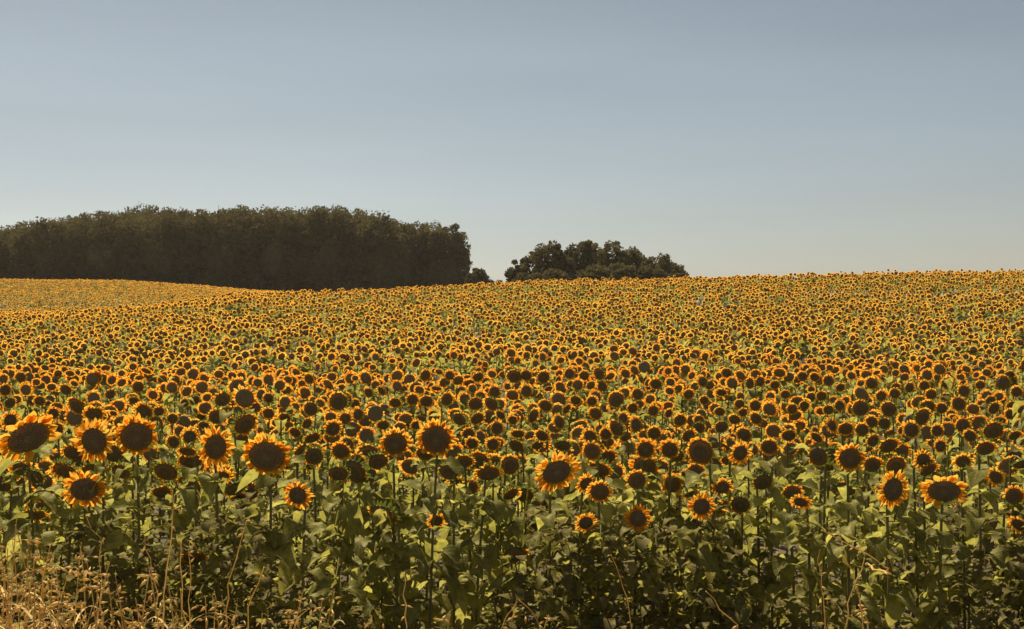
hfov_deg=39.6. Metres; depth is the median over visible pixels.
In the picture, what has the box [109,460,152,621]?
sunflower
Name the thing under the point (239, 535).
dry stalk
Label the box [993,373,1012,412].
sunflower
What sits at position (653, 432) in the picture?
sunflower
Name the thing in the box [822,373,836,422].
sunflower
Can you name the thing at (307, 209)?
tree
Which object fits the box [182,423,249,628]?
sunflower
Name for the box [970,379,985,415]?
sunflower
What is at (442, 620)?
wild oat
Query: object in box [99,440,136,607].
sunflower
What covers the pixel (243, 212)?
tree
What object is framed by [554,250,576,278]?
tree
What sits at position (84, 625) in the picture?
wild oat
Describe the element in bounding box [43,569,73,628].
wild oat
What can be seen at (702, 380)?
sunflower
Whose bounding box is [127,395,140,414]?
sunflower
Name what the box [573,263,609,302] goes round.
shrub
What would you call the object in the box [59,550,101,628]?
wild oat
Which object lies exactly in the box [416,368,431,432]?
sunflower
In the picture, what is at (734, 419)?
sunflower
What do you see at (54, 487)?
sunflower
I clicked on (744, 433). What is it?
sunflower
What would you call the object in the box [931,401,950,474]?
sunflower
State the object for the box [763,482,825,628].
sunflower
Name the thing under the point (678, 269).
tree
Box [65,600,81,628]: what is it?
wild oat
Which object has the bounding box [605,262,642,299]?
shrub
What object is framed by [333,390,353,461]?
sunflower
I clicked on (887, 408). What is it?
sunflower
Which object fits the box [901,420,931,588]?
sunflower
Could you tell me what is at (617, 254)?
tree
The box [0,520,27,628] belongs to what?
wild oat
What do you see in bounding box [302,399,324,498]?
sunflower
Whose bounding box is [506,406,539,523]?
sunflower
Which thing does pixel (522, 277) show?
shrub
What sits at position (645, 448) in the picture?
sunflower
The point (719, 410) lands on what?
sunflower
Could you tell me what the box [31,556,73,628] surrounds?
wild oat
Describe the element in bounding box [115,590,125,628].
wild oat
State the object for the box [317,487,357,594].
sunflower
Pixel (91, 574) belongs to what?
wild oat
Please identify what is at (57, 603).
wild oat
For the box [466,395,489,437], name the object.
sunflower
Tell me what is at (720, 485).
sunflower
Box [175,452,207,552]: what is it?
sunflower
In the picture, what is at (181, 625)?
wild oat
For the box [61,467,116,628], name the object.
sunflower
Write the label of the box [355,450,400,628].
sunflower
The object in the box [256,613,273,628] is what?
wild oat
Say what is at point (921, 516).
sunflower
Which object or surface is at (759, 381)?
sunflower
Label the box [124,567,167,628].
wild oat
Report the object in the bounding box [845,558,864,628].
dry stalk
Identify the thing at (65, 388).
sunflower
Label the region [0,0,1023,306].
sky
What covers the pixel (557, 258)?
tree
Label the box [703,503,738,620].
sunflower
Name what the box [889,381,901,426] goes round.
sunflower
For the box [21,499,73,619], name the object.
sunflower
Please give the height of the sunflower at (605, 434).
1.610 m
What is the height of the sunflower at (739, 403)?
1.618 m
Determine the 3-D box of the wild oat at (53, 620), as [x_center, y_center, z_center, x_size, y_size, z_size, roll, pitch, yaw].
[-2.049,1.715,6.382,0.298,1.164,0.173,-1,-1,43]
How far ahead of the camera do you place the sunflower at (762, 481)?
8.67 m
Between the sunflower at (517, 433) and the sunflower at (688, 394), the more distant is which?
the sunflower at (688, 394)
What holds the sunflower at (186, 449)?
on the ground
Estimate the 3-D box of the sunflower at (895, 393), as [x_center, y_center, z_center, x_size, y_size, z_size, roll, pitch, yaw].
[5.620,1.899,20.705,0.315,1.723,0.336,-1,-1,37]
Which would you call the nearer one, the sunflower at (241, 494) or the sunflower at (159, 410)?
the sunflower at (241, 494)
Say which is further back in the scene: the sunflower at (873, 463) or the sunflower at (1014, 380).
the sunflower at (1014, 380)
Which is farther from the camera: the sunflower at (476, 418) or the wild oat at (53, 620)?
the sunflower at (476, 418)
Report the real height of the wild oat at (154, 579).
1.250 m
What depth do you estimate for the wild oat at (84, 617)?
6.42 m
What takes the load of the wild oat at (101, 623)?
on the ground
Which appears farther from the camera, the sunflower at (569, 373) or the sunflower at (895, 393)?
the sunflower at (569, 373)
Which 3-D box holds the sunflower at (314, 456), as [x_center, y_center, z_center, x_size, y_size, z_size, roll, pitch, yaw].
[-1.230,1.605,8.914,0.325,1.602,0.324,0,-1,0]
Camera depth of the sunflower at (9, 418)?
12.87 m
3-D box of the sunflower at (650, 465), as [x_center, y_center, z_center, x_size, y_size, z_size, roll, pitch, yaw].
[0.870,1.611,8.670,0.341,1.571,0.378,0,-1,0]
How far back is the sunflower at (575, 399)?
19.04 m
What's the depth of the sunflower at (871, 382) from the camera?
21.98 m
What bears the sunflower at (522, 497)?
on the ground
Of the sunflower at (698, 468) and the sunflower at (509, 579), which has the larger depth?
the sunflower at (698, 468)
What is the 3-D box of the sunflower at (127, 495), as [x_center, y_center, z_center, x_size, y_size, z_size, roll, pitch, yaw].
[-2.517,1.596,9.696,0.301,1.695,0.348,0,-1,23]
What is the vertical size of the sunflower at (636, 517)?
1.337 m
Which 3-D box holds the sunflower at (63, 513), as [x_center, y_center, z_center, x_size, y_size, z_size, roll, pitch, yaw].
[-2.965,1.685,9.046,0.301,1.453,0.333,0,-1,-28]
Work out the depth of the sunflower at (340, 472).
8.18 m
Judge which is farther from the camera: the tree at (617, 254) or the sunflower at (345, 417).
the tree at (617, 254)
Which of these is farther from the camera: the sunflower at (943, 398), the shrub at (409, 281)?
the shrub at (409, 281)
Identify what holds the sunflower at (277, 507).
on the ground
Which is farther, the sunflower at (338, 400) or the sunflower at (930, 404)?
the sunflower at (338, 400)
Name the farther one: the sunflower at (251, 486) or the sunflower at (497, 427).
the sunflower at (497, 427)
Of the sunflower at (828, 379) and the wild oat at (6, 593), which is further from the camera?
the sunflower at (828, 379)
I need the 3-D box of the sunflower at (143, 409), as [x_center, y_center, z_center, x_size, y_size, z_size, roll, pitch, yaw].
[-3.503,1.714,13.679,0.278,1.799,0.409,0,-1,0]
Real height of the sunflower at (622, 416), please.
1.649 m
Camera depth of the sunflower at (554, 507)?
8.83 m
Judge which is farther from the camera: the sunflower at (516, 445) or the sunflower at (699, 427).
the sunflower at (699, 427)
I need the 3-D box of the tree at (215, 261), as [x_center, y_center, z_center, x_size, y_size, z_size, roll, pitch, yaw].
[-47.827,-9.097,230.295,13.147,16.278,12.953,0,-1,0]
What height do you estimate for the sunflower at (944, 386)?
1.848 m
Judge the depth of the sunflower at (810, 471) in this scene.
9.35 m
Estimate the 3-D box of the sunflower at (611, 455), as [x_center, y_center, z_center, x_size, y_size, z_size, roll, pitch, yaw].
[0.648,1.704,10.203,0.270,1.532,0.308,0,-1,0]
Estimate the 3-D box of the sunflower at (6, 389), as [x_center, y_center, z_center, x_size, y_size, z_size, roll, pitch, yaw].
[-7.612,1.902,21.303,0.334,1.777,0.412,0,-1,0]
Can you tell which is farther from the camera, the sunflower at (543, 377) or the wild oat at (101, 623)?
the sunflower at (543, 377)
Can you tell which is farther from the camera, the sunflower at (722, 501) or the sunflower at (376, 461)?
the sunflower at (722, 501)
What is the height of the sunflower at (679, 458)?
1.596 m
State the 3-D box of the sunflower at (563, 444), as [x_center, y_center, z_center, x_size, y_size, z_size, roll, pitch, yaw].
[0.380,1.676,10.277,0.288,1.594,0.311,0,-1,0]
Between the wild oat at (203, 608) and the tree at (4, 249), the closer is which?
the wild oat at (203, 608)
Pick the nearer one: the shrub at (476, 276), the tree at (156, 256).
the shrub at (476, 276)
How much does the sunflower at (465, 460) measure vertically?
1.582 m
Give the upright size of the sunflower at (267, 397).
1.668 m
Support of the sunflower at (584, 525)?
on the ground
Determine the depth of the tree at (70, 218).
236.00 m
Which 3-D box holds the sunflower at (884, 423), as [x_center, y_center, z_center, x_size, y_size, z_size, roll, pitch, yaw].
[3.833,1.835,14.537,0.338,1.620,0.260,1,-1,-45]
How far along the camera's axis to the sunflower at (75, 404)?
14.93 m
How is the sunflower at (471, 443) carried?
on the ground
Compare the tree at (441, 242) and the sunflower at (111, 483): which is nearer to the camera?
the sunflower at (111, 483)
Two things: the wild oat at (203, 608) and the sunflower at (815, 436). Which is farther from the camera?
the sunflower at (815, 436)
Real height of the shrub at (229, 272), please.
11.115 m
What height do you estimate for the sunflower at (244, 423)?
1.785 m
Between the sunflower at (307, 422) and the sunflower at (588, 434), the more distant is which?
the sunflower at (307, 422)
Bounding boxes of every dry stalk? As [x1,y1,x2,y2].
[86,515,104,624]
[142,548,158,627]
[162,493,181,628]
[172,541,192,628]
[188,541,196,628]
[214,591,221,628]
[223,520,252,628]
[247,567,266,628]
[401,572,412,628]
[501,601,517,628]
[519,600,543,628]
[606,555,631,628]
[706,591,737,628]
[817,551,832,628]
[821,529,892,575]
[840,549,870,628]
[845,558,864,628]
[855,604,868,628]
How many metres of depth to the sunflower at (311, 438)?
10.24 m
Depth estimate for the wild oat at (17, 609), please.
6.33 m
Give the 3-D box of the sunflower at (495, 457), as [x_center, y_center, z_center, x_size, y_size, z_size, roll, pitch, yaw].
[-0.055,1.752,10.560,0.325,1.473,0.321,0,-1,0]
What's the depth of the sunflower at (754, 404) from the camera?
17.32 m
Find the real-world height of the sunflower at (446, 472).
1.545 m
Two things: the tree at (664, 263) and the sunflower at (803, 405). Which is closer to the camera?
the sunflower at (803, 405)
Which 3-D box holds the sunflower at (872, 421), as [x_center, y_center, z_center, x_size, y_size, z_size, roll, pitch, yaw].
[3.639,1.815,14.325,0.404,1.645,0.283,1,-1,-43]
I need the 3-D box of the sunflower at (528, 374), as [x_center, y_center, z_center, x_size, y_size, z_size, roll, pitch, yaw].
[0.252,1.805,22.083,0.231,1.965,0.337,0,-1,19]
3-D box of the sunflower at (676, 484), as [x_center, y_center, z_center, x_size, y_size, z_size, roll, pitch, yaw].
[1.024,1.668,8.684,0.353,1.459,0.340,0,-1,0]
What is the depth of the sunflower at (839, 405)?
18.06 m
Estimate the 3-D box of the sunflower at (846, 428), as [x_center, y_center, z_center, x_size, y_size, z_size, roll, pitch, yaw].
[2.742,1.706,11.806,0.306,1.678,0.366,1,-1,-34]
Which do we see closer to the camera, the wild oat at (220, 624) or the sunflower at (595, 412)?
the wild oat at (220, 624)
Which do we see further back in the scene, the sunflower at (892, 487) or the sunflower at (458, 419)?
the sunflower at (458, 419)
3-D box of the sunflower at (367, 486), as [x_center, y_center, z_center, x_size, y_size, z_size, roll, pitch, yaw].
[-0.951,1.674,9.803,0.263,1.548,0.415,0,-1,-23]
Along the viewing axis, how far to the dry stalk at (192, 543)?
6.90 m
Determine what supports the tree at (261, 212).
on the ground
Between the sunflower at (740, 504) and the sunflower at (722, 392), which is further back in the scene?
the sunflower at (722, 392)
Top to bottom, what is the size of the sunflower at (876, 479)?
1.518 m
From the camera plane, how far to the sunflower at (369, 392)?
21.28 m
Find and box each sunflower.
[0,383,12,408]
[0,395,16,495]
[0,409,20,510]
[0,411,61,628]
[0,457,43,622]
[0,471,26,616]
[0,473,29,628]
[0,508,15,608]
[7,458,49,591]
[13,370,28,416]
[15,503,56,624]
[21,467,69,587]
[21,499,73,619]
[22,456,87,628]
[27,467,74,590]
[32,395,47,414]
[46,406,60,497]
[47,420,64,534]
[57,442,96,568]
[58,382,73,399]
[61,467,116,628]
[62,461,118,608]
[66,394,88,414]
[69,418,134,626]
[70,452,98,584]
[76,404,110,515]
[76,470,118,577]
[98,412,165,628]
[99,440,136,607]
[100,431,128,605]
[104,388,116,422]
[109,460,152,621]
[125,448,166,588]
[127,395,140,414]
[131,379,144,394]
[131,400,159,519]
[131,457,200,628]
[142,483,172,605]
[146,458,182,609]
[148,474,191,628]
[152,405,168,458]
[157,433,181,540]
[159,544,217,627]
[165,411,178,486]
[166,442,211,628]
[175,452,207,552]
[176,473,199,604]
[177,426,199,627]
[179,397,194,417]
[179,478,215,628]
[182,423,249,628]
[188,394,201,418]
[196,420,213,480]
[198,479,249,628]
[199,467,238,626]
[205,405,226,465]
[211,388,232,433]
[213,431,305,628]
[213,463,250,591]
[227,409,258,624]
[230,433,249,600]
[230,488,254,604]
[243,480,273,626]
[249,401,270,430]
[253,471,292,619]
[259,406,276,530]
[262,392,273,422]
[265,448,324,626]
[274,411,295,510]
[278,440,318,606]
[278,478,330,628]
[287,425,321,598]
[290,429,323,600]
[290,444,341,627]
[292,416,313,473]
[302,372,320,428]
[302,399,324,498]
[305,461,366,628]
[312,441,364,628]
[315,419,342,598]
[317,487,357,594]
[327,388,349,434]
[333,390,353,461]
[334,411,354,465]
[335,435,360,612]
[340,451,370,625]
[345,455,405,628]
[346,398,360,434]
[347,468,392,624]
[351,406,380,433]
[351,452,396,595]
[352,439,383,555]
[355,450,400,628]
[358,469,433,628]
[363,386,376,428]
[369,466,427,622]
[374,419,395,577]
[375,427,427,625]
[376,385,393,489]
[386,396,402,478]
[401,392,419,438]
[404,418,464,628]
[409,419,425,574]
[411,444,442,623]
[411,513,452,628]
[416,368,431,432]
[418,394,437,514]
[430,391,455,508]
[432,461,484,628]
[439,477,487,628]
[441,369,454,420]
[441,475,473,562]
[443,452,498,628]
[451,410,468,488]
[455,427,486,510]
[455,436,505,567]
[455,461,504,628]
[461,448,502,609]
[463,409,485,493]
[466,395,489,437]
[467,486,524,628]
[470,370,484,395]
[475,436,511,589]
[475,452,521,622]
[482,395,499,534]
[484,384,500,410]
[485,453,521,569]
[486,419,504,580]
[487,465,534,628]
[494,409,513,500]
[501,413,519,506]
[501,427,544,550]
[505,366,524,410]
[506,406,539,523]
[508,438,535,586]
[511,484,546,598]
[516,439,545,579]
[519,382,532,502]
[521,368,535,408]
[526,451,581,628]
[526,492,557,594]
[527,427,549,527]
[533,369,551,454]
[536,397,553,459]
[547,438,573,529]
[551,403,572,440]
[551,412,578,441]
[551,459,590,581]
[551,481,584,628]
[553,513,606,628]
[554,458,577,610]
[554,472,601,628]
[563,367,575,431]
[567,393,586,427]
[569,438,619,626]
[571,369,589,418]
[575,458,628,613]
[576,395,598,425]
[576,479,627,628]
[580,426,618,560]
[587,405,603,429]
[592,365,613,422]
[592,447,620,583]
[596,380,607,425]
[599,426,626,524]
[606,389,625,499]
[606,416,638,605]
[608,504,667,628]
[611,469,670,628]
[614,411,629,501]
[618,430,632,596]
[625,438,669,628]
[626,401,638,430]
[628,414,658,519]
[628,454,676,628]
[631,386,644,419]
[641,438,699,628]
[645,425,661,591]
[646,404,659,426]
[646,455,675,573]
[648,377,663,423]
[649,466,687,589]
[651,445,691,622]
[655,485,700,618]
[658,427,698,531]
[660,408,674,429]
[660,472,704,628]
[668,491,719,628]
[672,413,687,441]
[676,461,710,619]
[679,419,705,530]
[681,434,751,628]
[682,388,694,425]
[686,494,727,614]
[687,477,743,628]
[692,413,704,491]
[696,375,710,437]
[698,394,709,488]
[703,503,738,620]
[705,418,728,497]
[707,452,751,579]
[712,438,754,604]
[713,405,726,454]
[715,387,728,421]
[717,492,769,626]
[720,366,732,472]
[722,413,741,517]
[726,425,767,575]
[729,472,791,628]
[732,407,748,495]
[733,397,749,420]
[737,375,755,466]
[746,437,793,628]
[747,398,761,472]
[747,411,763,531]
[754,375,765,471]
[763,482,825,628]
[768,379,779,473]
[774,428,809,625]
[779,388,790,416]
[780,402,798,478]
[783,492,848,628]
[796,370,812,489]
[796,444,845,628]
[796,445,850,628]
[798,399,809,472]
[800,461,846,626]
[806,391,815,487]
[808,430,833,617]
[809,372,824,425]
[814,389,827,422]
[819,420,858,576]
[820,403,834,473]
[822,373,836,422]
[822,442,881,628]
[824,417,860,576]
[828,398,845,476]
[832,477,883,628]
[834,382,845,416]
[841,454,902,627]
[843,433,880,578]
[848,398,869,538]
[849,421,872,565]
[850,481,885,598]
[851,453,913,625]
[857,484,892,563]
[859,470,921,628]
[863,414,878,454]
[863,450,897,620]
[864,376,878,405]
[869,434,901,623]
[874,389,887,454]
[874,441,912,628]
[878,415,891,442]
[879,398,905,542]
[881,470,902,591]
[884,460,939,628]
[888,386,905,430]
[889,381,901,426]
[889,475,933,617]
[892,447,956,628]
[900,381,915,481]
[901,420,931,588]
[904,405,931,505]
[912,422,945,523]
[913,398,939,466]
[917,437,947,562]
[917,500,967,628]
[918,379,930,395]
[918,475,982,628]
[919,501,958,586]
[921,452,994,628]
[924,387,939,423]
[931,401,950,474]
[937,375,954,475]
[939,391,951,469]
[945,450,989,628]
[948,416,975,596]
[949,394,968,489]
[952,438,1010,628]
[956,383,971,415]
[962,427,977,600]
[965,419,1005,628]
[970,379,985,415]
[980,394,996,419]
[982,467,1023,622]
[982,485,1023,628]
[985,400,1002,538]
[988,502,1023,614]
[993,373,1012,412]
[994,515,1023,626]
[996,428,1023,529]
[1003,370,1015,408]
[1003,407,1016,428]
[1004,399,1017,445]
[1006,376,1017,422]
[1008,455,1023,540]
[1009,385,1023,400]
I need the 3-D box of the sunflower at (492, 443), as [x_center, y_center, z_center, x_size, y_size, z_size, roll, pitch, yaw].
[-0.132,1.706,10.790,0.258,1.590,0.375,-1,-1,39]
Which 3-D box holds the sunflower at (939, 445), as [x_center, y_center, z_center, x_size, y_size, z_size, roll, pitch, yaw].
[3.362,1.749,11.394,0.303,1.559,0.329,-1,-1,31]
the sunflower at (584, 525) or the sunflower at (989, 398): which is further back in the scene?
the sunflower at (989, 398)
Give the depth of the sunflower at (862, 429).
12.09 m
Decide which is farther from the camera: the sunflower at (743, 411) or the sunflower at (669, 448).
the sunflower at (743, 411)
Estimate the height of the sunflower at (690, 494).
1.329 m
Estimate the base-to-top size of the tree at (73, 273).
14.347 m
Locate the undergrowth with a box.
[0,471,1023,628]
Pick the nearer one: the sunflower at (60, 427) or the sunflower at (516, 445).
the sunflower at (516, 445)
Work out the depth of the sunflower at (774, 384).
21.98 m
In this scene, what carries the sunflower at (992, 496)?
on the ground
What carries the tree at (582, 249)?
on the ground
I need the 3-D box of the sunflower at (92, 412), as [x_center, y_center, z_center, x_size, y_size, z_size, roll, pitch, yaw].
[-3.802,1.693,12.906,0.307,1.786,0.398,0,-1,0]
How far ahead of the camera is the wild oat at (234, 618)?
6.49 m
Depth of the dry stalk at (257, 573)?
6.78 m
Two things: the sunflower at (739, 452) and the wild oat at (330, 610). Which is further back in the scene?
the sunflower at (739, 452)
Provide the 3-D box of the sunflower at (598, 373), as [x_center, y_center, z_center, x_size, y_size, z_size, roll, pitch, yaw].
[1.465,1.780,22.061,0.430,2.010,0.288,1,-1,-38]
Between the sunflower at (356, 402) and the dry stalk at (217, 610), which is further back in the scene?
the sunflower at (356, 402)
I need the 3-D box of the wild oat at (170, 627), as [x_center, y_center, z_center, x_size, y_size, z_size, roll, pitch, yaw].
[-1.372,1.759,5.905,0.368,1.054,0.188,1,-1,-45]
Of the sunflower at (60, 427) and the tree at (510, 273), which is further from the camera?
the tree at (510, 273)
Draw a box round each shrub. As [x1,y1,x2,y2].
[44,255,106,291]
[118,265,184,294]
[189,252,259,287]
[241,270,285,289]
[268,261,339,291]
[346,259,420,290]
[390,263,454,308]
[462,268,492,305]
[511,272,542,306]
[539,267,569,298]
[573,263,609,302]
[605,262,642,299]
[636,265,671,303]
[668,272,685,303]
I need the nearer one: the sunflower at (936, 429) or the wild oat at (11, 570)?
the wild oat at (11, 570)
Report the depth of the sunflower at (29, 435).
7.78 m
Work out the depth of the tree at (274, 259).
228.11 m
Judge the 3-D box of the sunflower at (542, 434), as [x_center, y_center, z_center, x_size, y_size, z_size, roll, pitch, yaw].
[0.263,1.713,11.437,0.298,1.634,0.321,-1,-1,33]
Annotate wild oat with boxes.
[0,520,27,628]
[0,528,15,589]
[0,541,49,628]
[0,542,49,628]
[0,547,21,628]
[0,567,19,620]
[1,525,39,623]
[1,557,23,628]
[1,583,29,624]
[1,584,10,628]
[7,528,57,628]
[7,543,47,628]
[9,568,28,628]
[19,560,83,627]
[20,546,55,627]
[20,556,48,628]
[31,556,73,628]
[35,599,53,628]
[36,567,72,628]
[37,575,59,628]
[42,575,70,628]
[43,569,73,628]
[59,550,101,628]
[61,589,90,628]
[63,542,101,628]
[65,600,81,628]
[80,560,114,628]
[80,570,107,628]
[81,605,92,628]
[87,563,109,628]
[93,564,127,628]
[94,617,110,628]
[97,611,114,628]
[110,576,124,628]
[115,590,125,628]
[123,598,154,628]
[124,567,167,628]
[129,618,143,628]
[136,563,170,628]
[155,622,176,628]
[158,574,231,628]
[164,590,191,628]
[191,597,206,628]
[196,596,219,628]
[217,596,246,628]
[217,605,245,628]
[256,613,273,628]
[280,612,306,628]
[282,590,311,628]
[312,599,333,628]
[318,591,344,628]
[364,617,383,628]
[432,614,452,628]
[505,599,526,628]
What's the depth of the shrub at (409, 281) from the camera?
233.59 m
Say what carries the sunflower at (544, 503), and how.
on the ground
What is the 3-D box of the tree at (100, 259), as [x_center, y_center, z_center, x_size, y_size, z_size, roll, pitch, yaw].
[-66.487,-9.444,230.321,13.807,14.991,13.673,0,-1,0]
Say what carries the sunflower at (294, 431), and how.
on the ground
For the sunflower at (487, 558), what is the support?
on the ground
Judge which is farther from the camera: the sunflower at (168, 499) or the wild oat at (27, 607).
the sunflower at (168, 499)
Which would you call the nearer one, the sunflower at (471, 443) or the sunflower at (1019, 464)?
the sunflower at (1019, 464)
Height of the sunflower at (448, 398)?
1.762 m
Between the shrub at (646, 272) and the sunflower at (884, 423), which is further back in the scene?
the shrub at (646, 272)
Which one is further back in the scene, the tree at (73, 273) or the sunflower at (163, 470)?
the tree at (73, 273)
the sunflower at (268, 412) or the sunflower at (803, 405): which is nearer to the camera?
the sunflower at (268, 412)
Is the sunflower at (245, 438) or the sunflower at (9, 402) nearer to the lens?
the sunflower at (245, 438)
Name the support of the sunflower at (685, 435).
on the ground
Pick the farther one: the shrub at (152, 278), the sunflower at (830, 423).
the shrub at (152, 278)
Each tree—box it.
[0,225,37,286]
[0,229,17,291]
[2,220,44,291]
[6,216,87,291]
[28,217,91,279]
[55,210,140,286]
[60,212,93,227]
[87,210,148,290]
[112,206,202,291]
[118,203,158,266]
[143,208,201,290]
[173,207,254,288]
[208,204,260,288]
[220,208,277,289]
[238,204,313,290]
[265,206,319,288]
[287,205,330,290]
[296,205,361,292]
[312,209,371,291]
[343,208,394,285]
[348,213,411,290]
[382,218,419,287]
[399,220,434,308]
[415,220,441,267]
[425,223,472,310]
[448,246,469,309]
[504,259,528,282]
[519,251,543,273]
[528,240,566,273]
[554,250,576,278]
[564,240,596,280]
[586,242,605,264]
[597,240,631,267]
[626,246,647,271]
[640,252,675,276]
[670,262,688,298]
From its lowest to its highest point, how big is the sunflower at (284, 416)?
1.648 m
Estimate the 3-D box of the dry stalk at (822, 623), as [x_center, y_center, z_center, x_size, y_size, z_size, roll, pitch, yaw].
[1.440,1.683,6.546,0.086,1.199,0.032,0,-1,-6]
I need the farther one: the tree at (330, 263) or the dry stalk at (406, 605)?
the tree at (330, 263)
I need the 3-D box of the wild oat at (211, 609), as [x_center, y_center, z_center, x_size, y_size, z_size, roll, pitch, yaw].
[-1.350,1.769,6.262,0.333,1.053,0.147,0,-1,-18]
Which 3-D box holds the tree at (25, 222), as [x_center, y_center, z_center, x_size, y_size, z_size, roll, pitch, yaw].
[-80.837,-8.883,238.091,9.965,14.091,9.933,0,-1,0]
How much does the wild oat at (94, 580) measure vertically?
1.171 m
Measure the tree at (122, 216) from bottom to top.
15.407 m
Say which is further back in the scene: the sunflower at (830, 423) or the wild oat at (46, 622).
the sunflower at (830, 423)
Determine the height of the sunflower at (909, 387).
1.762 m
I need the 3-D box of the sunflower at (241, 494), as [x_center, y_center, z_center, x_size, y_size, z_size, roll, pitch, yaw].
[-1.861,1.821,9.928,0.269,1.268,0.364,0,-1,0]
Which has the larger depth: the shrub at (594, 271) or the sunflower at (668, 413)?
the shrub at (594, 271)
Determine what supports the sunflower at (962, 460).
on the ground
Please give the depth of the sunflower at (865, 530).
8.38 m
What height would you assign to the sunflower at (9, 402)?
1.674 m
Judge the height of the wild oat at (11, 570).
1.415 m
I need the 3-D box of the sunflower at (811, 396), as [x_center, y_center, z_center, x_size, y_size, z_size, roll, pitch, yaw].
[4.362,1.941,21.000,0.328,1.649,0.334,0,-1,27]
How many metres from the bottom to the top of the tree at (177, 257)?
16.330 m
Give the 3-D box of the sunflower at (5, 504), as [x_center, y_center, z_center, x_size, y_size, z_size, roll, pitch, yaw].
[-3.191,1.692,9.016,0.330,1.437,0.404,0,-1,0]
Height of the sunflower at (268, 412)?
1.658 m
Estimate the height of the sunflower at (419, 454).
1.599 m
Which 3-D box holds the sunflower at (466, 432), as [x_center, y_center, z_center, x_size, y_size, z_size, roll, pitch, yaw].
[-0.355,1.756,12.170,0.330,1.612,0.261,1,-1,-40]
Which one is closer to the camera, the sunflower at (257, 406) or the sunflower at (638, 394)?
the sunflower at (257, 406)
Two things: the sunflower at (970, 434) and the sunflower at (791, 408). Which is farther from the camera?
the sunflower at (791, 408)
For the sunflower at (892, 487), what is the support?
on the ground
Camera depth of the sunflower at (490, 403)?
16.88 m
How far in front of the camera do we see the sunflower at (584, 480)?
8.11 m
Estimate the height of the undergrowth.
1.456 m
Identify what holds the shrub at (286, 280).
on the ground
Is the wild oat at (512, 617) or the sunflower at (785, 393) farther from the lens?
the sunflower at (785, 393)
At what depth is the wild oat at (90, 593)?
6.19 m
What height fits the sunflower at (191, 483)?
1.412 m
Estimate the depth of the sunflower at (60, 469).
7.99 m
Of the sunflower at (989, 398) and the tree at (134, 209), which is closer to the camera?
the sunflower at (989, 398)
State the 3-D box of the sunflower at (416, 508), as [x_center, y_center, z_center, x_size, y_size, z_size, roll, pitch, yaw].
[-0.697,1.668,8.897,0.312,1.477,0.315,-1,-1,38]
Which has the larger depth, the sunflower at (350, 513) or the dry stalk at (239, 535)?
the sunflower at (350, 513)
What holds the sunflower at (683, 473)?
on the ground
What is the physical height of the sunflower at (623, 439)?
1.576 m
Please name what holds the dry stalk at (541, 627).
on the ground
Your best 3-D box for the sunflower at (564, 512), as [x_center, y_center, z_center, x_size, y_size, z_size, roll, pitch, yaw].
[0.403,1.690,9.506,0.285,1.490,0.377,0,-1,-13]
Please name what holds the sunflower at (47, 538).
on the ground
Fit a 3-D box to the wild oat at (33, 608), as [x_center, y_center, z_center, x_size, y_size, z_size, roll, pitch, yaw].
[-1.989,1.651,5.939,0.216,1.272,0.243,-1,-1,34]
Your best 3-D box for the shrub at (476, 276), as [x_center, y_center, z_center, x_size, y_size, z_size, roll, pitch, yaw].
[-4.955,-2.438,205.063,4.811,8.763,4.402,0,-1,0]
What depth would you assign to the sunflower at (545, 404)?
16.68 m
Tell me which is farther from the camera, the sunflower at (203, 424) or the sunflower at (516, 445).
the sunflower at (203, 424)
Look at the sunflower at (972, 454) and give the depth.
9.92 m
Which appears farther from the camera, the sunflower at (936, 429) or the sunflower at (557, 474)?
the sunflower at (936, 429)
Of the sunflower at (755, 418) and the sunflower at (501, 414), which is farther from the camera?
the sunflower at (501, 414)
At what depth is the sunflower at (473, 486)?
9.11 m
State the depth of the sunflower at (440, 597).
8.54 m
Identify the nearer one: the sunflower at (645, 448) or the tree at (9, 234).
the sunflower at (645, 448)
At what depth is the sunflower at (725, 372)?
21.98 m
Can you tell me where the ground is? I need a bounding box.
[0,292,1023,628]
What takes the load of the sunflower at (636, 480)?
on the ground
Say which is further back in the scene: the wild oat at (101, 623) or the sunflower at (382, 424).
the sunflower at (382, 424)
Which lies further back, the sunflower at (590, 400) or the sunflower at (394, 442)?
the sunflower at (590, 400)
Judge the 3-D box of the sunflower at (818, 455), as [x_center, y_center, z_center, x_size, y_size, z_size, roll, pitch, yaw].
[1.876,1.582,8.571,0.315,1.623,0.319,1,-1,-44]
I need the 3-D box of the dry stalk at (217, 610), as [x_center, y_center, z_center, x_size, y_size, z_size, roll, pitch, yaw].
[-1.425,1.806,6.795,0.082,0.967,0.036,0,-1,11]
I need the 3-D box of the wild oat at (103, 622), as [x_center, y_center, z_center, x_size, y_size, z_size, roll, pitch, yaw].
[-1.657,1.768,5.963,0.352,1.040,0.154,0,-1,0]
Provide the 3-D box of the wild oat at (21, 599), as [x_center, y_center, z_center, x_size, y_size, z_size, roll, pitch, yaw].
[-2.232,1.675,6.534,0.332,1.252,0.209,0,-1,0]
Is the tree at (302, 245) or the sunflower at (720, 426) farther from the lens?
the tree at (302, 245)
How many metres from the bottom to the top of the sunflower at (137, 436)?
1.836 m
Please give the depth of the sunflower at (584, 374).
21.99 m
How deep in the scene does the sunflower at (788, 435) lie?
11.06 m
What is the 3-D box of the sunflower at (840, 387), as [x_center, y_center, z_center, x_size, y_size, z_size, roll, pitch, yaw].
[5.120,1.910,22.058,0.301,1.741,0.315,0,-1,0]
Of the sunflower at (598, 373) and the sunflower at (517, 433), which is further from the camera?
the sunflower at (598, 373)

